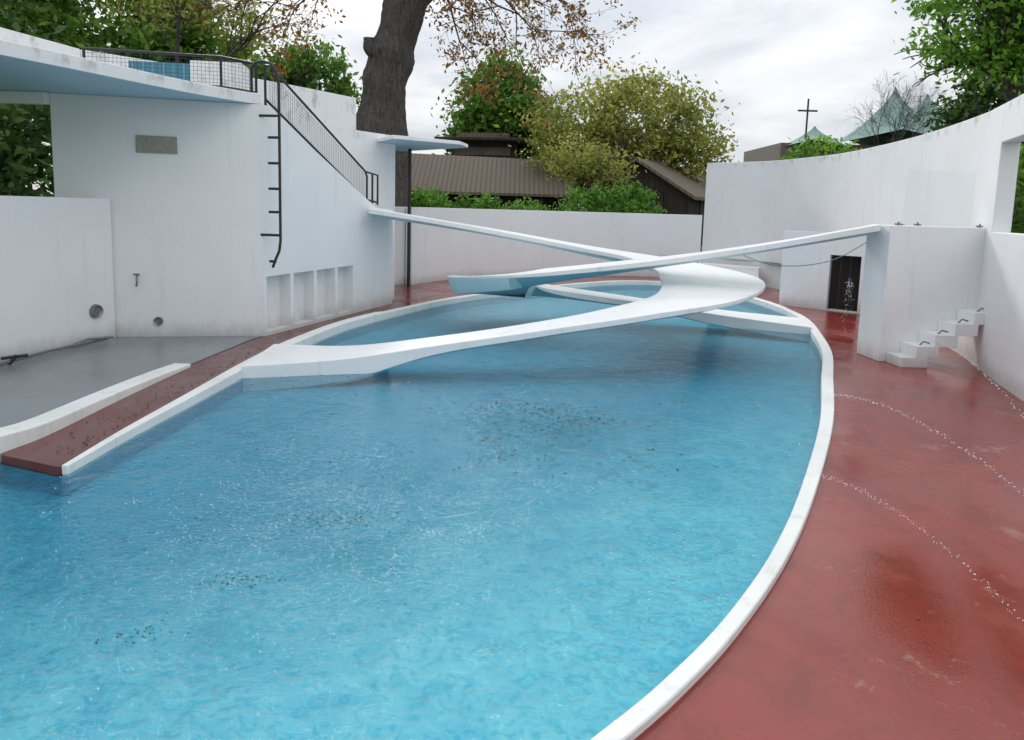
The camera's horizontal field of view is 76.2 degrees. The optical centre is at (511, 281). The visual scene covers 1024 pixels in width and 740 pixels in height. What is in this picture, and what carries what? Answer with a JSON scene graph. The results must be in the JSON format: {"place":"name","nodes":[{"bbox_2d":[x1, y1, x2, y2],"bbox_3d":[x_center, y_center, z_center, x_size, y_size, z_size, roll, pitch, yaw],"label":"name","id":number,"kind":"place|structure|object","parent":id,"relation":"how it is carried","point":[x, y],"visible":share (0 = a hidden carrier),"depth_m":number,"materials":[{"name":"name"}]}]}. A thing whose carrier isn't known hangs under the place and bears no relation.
{"place":"outdoors","nodes":[
{"label":"outdoors","id":0,"kind":"place"},
{"bbox_2d":[0,336,262,427],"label":"grey concrete floor","id":1,"kind":"structure","parent":0,"point":[32,387],"depth_m":7.71,"materials":[{"name":"grey concrete"}]},
{"bbox_2d":[0,354,27,364],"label":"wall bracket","id":2,"kind":"object","parent":1,"relation":"on","point":[12,358],"depth_m":7.73,"materials":[{"name":"black metal"}]},
{"bbox_2d":[0,335,113,364],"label":"floor pipe","id":3,"kind":"object","parent":1,"relation":"on","point":[93,339],"visible":1,"depth_m":8.57,"materials":[{"name":"silver metal"}]},
{"bbox_2d":[0,363,190,462],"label":"divider kerb","id":4,"kind":"structure","parent":1,"relation":"on","point":[19,434],"depth_m":5.91,"materials":[{"name":"paint"}]},
{"bbox_2d":[0,290,820,739],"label":"pool floor","id":5,"kind":"structure","parent":0,"point":[366,684],"depth_m":4.19,"materials":[{"name":"paint"}]},
{"bbox_2d":[0,463,67,496],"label":"pool side","id":6,"kind":"structure","parent":5,"relation":"on","point":[23,476],"depth_m":4.96,"materials":[{"name":"paint"}]},
{"bbox_2d":[1,453,62,476],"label":"strip end wall","id":7,"kind":"structure","parent":6,"relation":"on","point":[37,465],"depth_m":4.96,"materials":[{"name":"red concrete"}]},
{"bbox_2d":[261,104,392,335],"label":"stair wall","id":8,"kind":"structure","parent":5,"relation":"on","point":[334,259],"depth_m":10.97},
{"bbox_2d":[82,47,378,204],"bbox_3d":[-3.780,-2.305,10.482,1.292,2.030,4.996,7,8,41],"label":"metal railing","id":9,"kind":"object","parent":8,"relation":"on","point":[266,100],"visible":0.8,"depth_m":9.62,"materials":[{"name":"black metal"}]},
{"bbox_2d":[250,59,281,267],"bbox_3d":[-3.605,-1.707,9.563,0.464,3.006,0.057,2,6,8],"label":"access ladder","id":10,"kind":"object","parent":8,"relation":"attached to","point":[278,163],"visible":1,"depth_m":9.50,"materials":[{"name":"black metal"}]},
{"bbox_2d":[356,130,394,210],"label":"wall end","id":11,"kind":"structure","parent":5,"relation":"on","point":[374,156],"depth_m":14.72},
{"bbox_2d":[392,211,394,299],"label":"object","id":12,"kind":"object","parent":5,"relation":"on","point":[393,261],"visible":0.07,"depth_m":14.01,"materials":[{"name":"white paint"}]},
{"bbox_2d":[67,286,821,494],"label":"pool side","id":13,"kind":"structure","parent":5,"relation":"on","point":[115,456],"depth_m":6.95,"materials":[{"name":"paint"}]},
{"bbox_2d":[62,280,833,739],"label":"pool kerb","id":14,"kind":"structure","parent":13,"relation":"on","point":[658,702],"depth_m":5.08,"materials":[{"name":"paint"}]},
{"bbox_2d":[822,475,1018,618],"bbox_3d":[2.342,1.540,3.691,0.046,0.266,2.774,2,6,1],"label":"water jet","id":15,"kind":"object","parent":14,"relation":"on","point":[916,525],"visible":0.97,"depth_m":3.80,"materials":[{"name":"white"}]},
{"bbox_2d":[828,393,1018,491],"bbox_3d":[3.437,1.346,5.417,0.054,0.341,4.085,2,6,4],"label":"water jet","id":16,"kind":"object","parent":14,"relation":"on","point":[930,430],"visible":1,"depth_m":5.40,"materials":[{"name":"white"}]},
{"bbox_2d":[241,209,765,391],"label":"spiral ramp","id":17,"kind":"structure","parent":13,"relation":"on","point":[689,288],"depth_m":8.71,"materials":[{"name":"white paint"}]},
{"bbox_2d":[447,224,880,342],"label":"spiral ramp","id":18,"kind":"structure","parent":5,"relation":"on","point":[526,284],"depth_m":10.79,"materials":[{"name":"white paint"}]},
{"bbox_2d":[743,224,904,265],"bbox_3d":[4.909,-0.616,10.728,2.526,0.771,0.644,4,7,21],"label":"hose","id":19,"kind":"object","parent":18,"relation":"on","point":[809,264],"visible":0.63,"depth_m":10.91,"materials":[{"name":"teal rubber"}]},
{"bbox_2d":[0,285,821,739],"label":"water","id":20,"kind":"structure","parent":0,"point":[596,349],"depth_m":5.05,"materials":[{"name":"blue liquid"}]},
{"bbox_2d":[95,432,562,651],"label":"floating leaves","id":21,"kind":"object","parent":20,"relation":"on","point":[227,583],"visible":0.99,"depth_m":3.62,"materials":[{"name":"brown plant"}]},
{"bbox_2d":[1,320,757,732],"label":"water spray","id":22,"kind":"object","parent":20,"relation":"on","point":[367,532],"visible":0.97,"depth_m":4.15,"materials":[{"name":"white"}]},
{"bbox_2d":[139,375,716,539],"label":"floating leaves","id":23,"kind":"object","parent":20,"relation":"on","point":[496,402],"visible":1,"depth_m":6.46,"materials":[{"name":"brown plant"}]},
{"bbox_2d":[22,0,996,262],"label":"sky","id":24,"kind":"structure","parent":0,"point":[767,57],"materials":[{"name":"white"}]},
{"bbox_2d":[1,276,1023,739],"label":"red concrete deck","id":25,"kind":"structure","parent":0,"point":[835,638],"depth_m":3.77,"materials":[{"name":"red concrete"}]},
{"bbox_2d":[33,296,425,452],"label":"fallen leaves","id":26,"kind":"object","parent":25,"relation":"on","point":[182,388],"visible":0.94,"depth_m":6.82,"materials":[{"name":"brown plant"}]},
{"bbox_2d":[376,135,467,286],"bbox_3d":[-2.476,-1.553,15.717,2.116,3.500,2.880,-3,8,-33],"label":"entrance canopy","id":27,"kind":"object","parent":25,"relation":"on","point":[409,144],"visible":0.85,"depth_m":15.26,"materials":[{"name":"blue paint"}]},
{"bbox_2d":[700,231,866,313],"bbox_3d":[6.709,-0.414,16.836,1.864,1.900,6.778,0,6,-12],"label":"nesting chamber","id":28,"kind":"object","parent":25,"relation":"on","point":[822,286],"visible":0.64,"depth_m":14.46,"materials":[{"name":"white paint"}]},
{"bbox_2d":[857,225,985,367],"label":"stair block","id":29,"kind":"structure","parent":25,"relation":"on","point":[925,280],"depth_m":9.20,"materials":[{"name":"white paint"}]},
{"bbox_2d":[895,222,982,227],"bbox_3d":[6.085,-1.202,9.365,1.301,0.810,0.342,2,6,0],"label":"metal bracket","id":30,"kind":"object","parent":29,"relation":"on","point":[918,224],"visible":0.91,"depth_m":9.24,"materials":[{"name":"silver metal"}]},
{"bbox_2d":[919,333,1023,417],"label":"water jet","id":31,"kind":"object","parent":25,"relation":"on","point":[971,363],"visible":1,"depth_m":7.36,"materials":[{"name":"white"}]},
{"bbox_2d":[743,87,1021,222],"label":"copper roof church","id":32,"kind":"structure","parent":0,"point":[777,151],"depth_m":67.76,"materials":[{"name":"teal metal"}]},
{"label":"ground","id":33,"kind":"structure","parent":0,"visible":0},
{"bbox_2d":[0,0,67,196],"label":"holly tree","id":34,"kind":"object","parent":33,"relation":"on","point":[17,167],"visible":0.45,"depth_m":11.57,"materials":[{"name":"green plant"}]},
{"bbox_2d":[0,196,115,361],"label":"boundary wall","id":35,"kind":"structure","parent":33,"relation":"on","point":[56,271],"depth_m":8.41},
{"bbox_2d":[89,304,102,317],"bbox_3d":[-5.764,0.408,9.067,0.050,0.200,0.200,3,6,12],"label":"round vent","id":36,"kind":"object","parent":35,"relation":"attached to","point":[95,310],"visible":1,"depth_m":9.04,"materials":[{"name":"silver metal"}]},
{"bbox_2d":[0,0,284,181],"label":"oak tree","id":37,"kind":"object","parent":33,"relation":"on","point":[45,17],"visible":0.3,"depth_m":20.58,"materials":[{"name":"green plant"}]},
{"bbox_2d":[50,93,266,336],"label":"front wall","id":38,"kind":"structure","parent":33,"relation":"on","point":[187,229],"depth_m":9.44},
{"bbox_2d":[0,39,260,103],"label":"canopy slab","id":39,"kind":"structure","parent":38,"relation":"attached to","point":[26,68],"depth_m":8.10,"materials":[{"name":"white concrete"}]},
{"bbox_2d":[0,91,49,104],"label":"canopy edge beam","id":40,"kind":"structure","parent":39,"relation":"attached to","point":[26,97],"depth_m":8.89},
{"bbox_2d":[0,27,79,56],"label":"beam wall","id":41,"kind":"structure","parent":39,"relation":"on","point":[16,37],"depth_m":9.47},
{"bbox_2d":[128,61,189,80],"bbox_3d":[-5.349,-3.138,10.202,1.150,0.540,0.100,1,6,-7],"label":"tiled tank front","id":42,"kind":"object","parent":39,"relation":"on","point":[174,71],"visible":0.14,"depth_m":10.13,"materials":[{"name":"teal tile"}]},
{"bbox_2d":[190,60,249,89],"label":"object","id":43,"kind":"object","parent":39,"relation":"on","point":[214,65],"visible":0.45,"depth_m":9.98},
{"bbox_2d":[133,273,139,286],"bbox_3d":[-5.379,-0.027,9.374,0.088,0.190,0.081,5,7,28],"label":"wall tap","id":44,"kind":"object","parent":38,"relation":"attached to","point":[136,284],"depth_m":9.34,"materials":[{"name":"silver metal"}]},
{"bbox_2d":[135,135,176,153],"bbox_3d":[-5.049,-1.951,9.276,0.540,0.240,0.020,0,6,-11],"label":"plaque","id":45,"kind":"object","parent":38,"relation":"attached to","point":[156,144],"visible":1,"depth_m":9.27,"materials":[{"name":"grey metal"}]},
{"bbox_2d":[154,317,162,324],"bbox_3d":[-5.168,0.573,9.540,0.130,0.130,0.050,0,6,-11],"label":"round vent","id":46,"kind":"object","parent":38,"relation":"attached to","point":[158,320],"visible":1,"depth_m":9.53,"materials":[{"name":"silver metal"}]},
{"bbox_2d":[76,0,335,62],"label":"lime tree","id":47,"kind":"object","parent":33,"relation":"on","point":[179,15],"visible":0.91,"depth_m":18.17,"materials":[{"name":"green plant"}]},
{"bbox_2d":[80,50,355,187],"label":"wall","id":48,"kind":"structure","parent":33,"relation":"on","point":[335,114],"depth_m":13.36,"materials":[{"name":"white paint"}]},
{"bbox_2d":[237,34,362,106],"bbox_3d":[-8.607,-5.688,25.464,6.511,7.939,5.098,2,6,0],"label":"oak tree","id":49,"kind":"object","parent":33,"relation":"on","point":[308,71],"visible":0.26,"depth_m":24.55,"materials":[{"name":"green plant"}]},
{"bbox_2d":[118,0,640,206],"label":"copper beech tree","id":50,"kind":"object","parent":33,"relation":"on","point":[389,47],"visible":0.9,"depth_m":19.02,"materials":[{"name":"brown plant"}]},
{"bbox_2d":[394,207,405,284],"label":"boundary wall","id":51,"kind":"structure","parent":33,"relation":"on","point":[400,253],"depth_m":16.83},
{"bbox_2d":[411,183,459,207],"bbox_3d":[-3.240,-2.078,21.414,3.664,2.425,2.136,2,6,0],"label":"hedge","id":52,"kind":"object","parent":33,"relation":"on","point":[424,199],"visible":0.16,"depth_m":20.98,"materials":[{"name":"green plant"}]},
{"bbox_2d":[431,42,570,159],"bbox_3d":[-0.392,-8.648,39.339,9.304,11.130,6.882,2,6,0],"label":"lime tree","id":53,"kind":"object","parent":33,"relation":"on","point":[477,116],"visible":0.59,"depth_m":37.70,"materials":[{"name":"green plant"}]},
{"bbox_2d":[451,190,558,210],"bbox_3d":[-0.474,-2.003,22.599,4.835,2.311,1.988,2,6,0],"label":"hedge","id":54,"kind":"object","parent":33,"relation":"on","point":[484,202],"visible":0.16,"depth_m":22.25,"materials":[{"name":"green plant"}]},
{"bbox_2d":[5,164,1023,223],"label":"distant trees","id":55,"kind":"object","parent":33,"relation":"on","point":[54,194],"depth_m":53.21,"materials":[{"name":"green plant"}]},
{"bbox_2d":[405,207,701,284],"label":"boundary wall","id":56,"kind":"structure","parent":33,"relation":"on","point":[439,253],"depth_m":19.87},
{"bbox_2d":[411,133,705,244],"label":"timber pavilion","id":57,"kind":"structure","parent":33,"relation":"on","point":[478,165],"depth_m":30.67,"materials":[{"name":"brown wood"}]},
{"bbox_2d":[454,147,509,155],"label":"clerestory windows","id":58,"kind":"structure","parent":57,"relation":"in","point":[503,151],"depth_m":36.60,"materials":[{"name":"black glass"}]},
{"bbox_2d":[521,128,647,204],"bbox_3d":[2.924,-3.745,25.725,4.543,4.574,2.977,4,7,18],"label":"hawthorn tree","id":59,"kind":"object","parent":33,"relation":"on","point":[604,162],"visible":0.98,"depth_m":25.39,"materials":[{"name":"green plant"}]},
{"bbox_2d":[553,177,666,213],"bbox_3d":[3.265,-2.511,22.642,4.020,2.310,2.266,2,6,0],"label":"laurel bush","id":60,"kind":"object","parent":33,"relation":"on","point":[634,193],"visible":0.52,"depth_m":22.24,"materials":[{"name":"green plant"}]},
{"bbox_2d":[503,52,739,191],"bbox_3d":[5.537,-6.382,31.551,11.343,9.011,7.774,-1,7,-19],"label":"robinia tree","id":61,"kind":"object","parent":33,"relation":"on","point":[611,117],"visible":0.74,"depth_m":30.39,"materials":[{"name":"green plant"}]},
{"bbox_2d":[775,132,861,160],"bbox_3d":[11.137,-3.038,23.847,4.099,4.905,2.788,2,6,0],"label":"shrub","id":62,"kind":"object","parent":33,"relation":"on","point":[807,148],"visible":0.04,"depth_m":23.41,"materials":[{"name":"green plant"}]},
{"bbox_2d":[701,103,1023,400],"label":"tall curved wall","id":63,"kind":"structure","parent":33,"relation":"on","point":[962,174],"depth_m":12.47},
{"bbox_2d":[1002,94,1023,142],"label":"wall lintel","id":64,"kind":"structure","parent":63,"relation":"attached to","point":[1013,127],"depth_m":8.34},
{"bbox_2d":[843,67,952,145],"bbox_3d":[17.544,-5.453,29.380,5.975,7.961,3.267,0,6,-10],"label":"bare tree","id":65,"kind":"object","parent":33,"relation":"on","point":[905,103],"visible":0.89,"depth_m":29.03,"materials":[{"name":"grey plant"}]},
{"bbox_2d":[891,0,1023,101],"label":"oak tree","id":66,"kind":"object","parent":33,"relation":"on","point":[995,39],"visible":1,"depth_m":13.59,"materials":[{"name":"green plant"}]},
{"bbox_2d":[911,68,1023,232],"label":"yew tree","id":67,"kind":"object","parent":33,"relation":"on","point":[968,106],"visible":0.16,"depth_m":19.43,"materials":[{"name":"green plant"}]},
{"bbox_2d":[1011,143,1023,233],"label":"bay tree","id":68,"kind":"object","parent":33,"relation":"on","point":[1018,218],"visible":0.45,"depth_m":10.85,"materials":[{"name":"green plant"}]}
]}

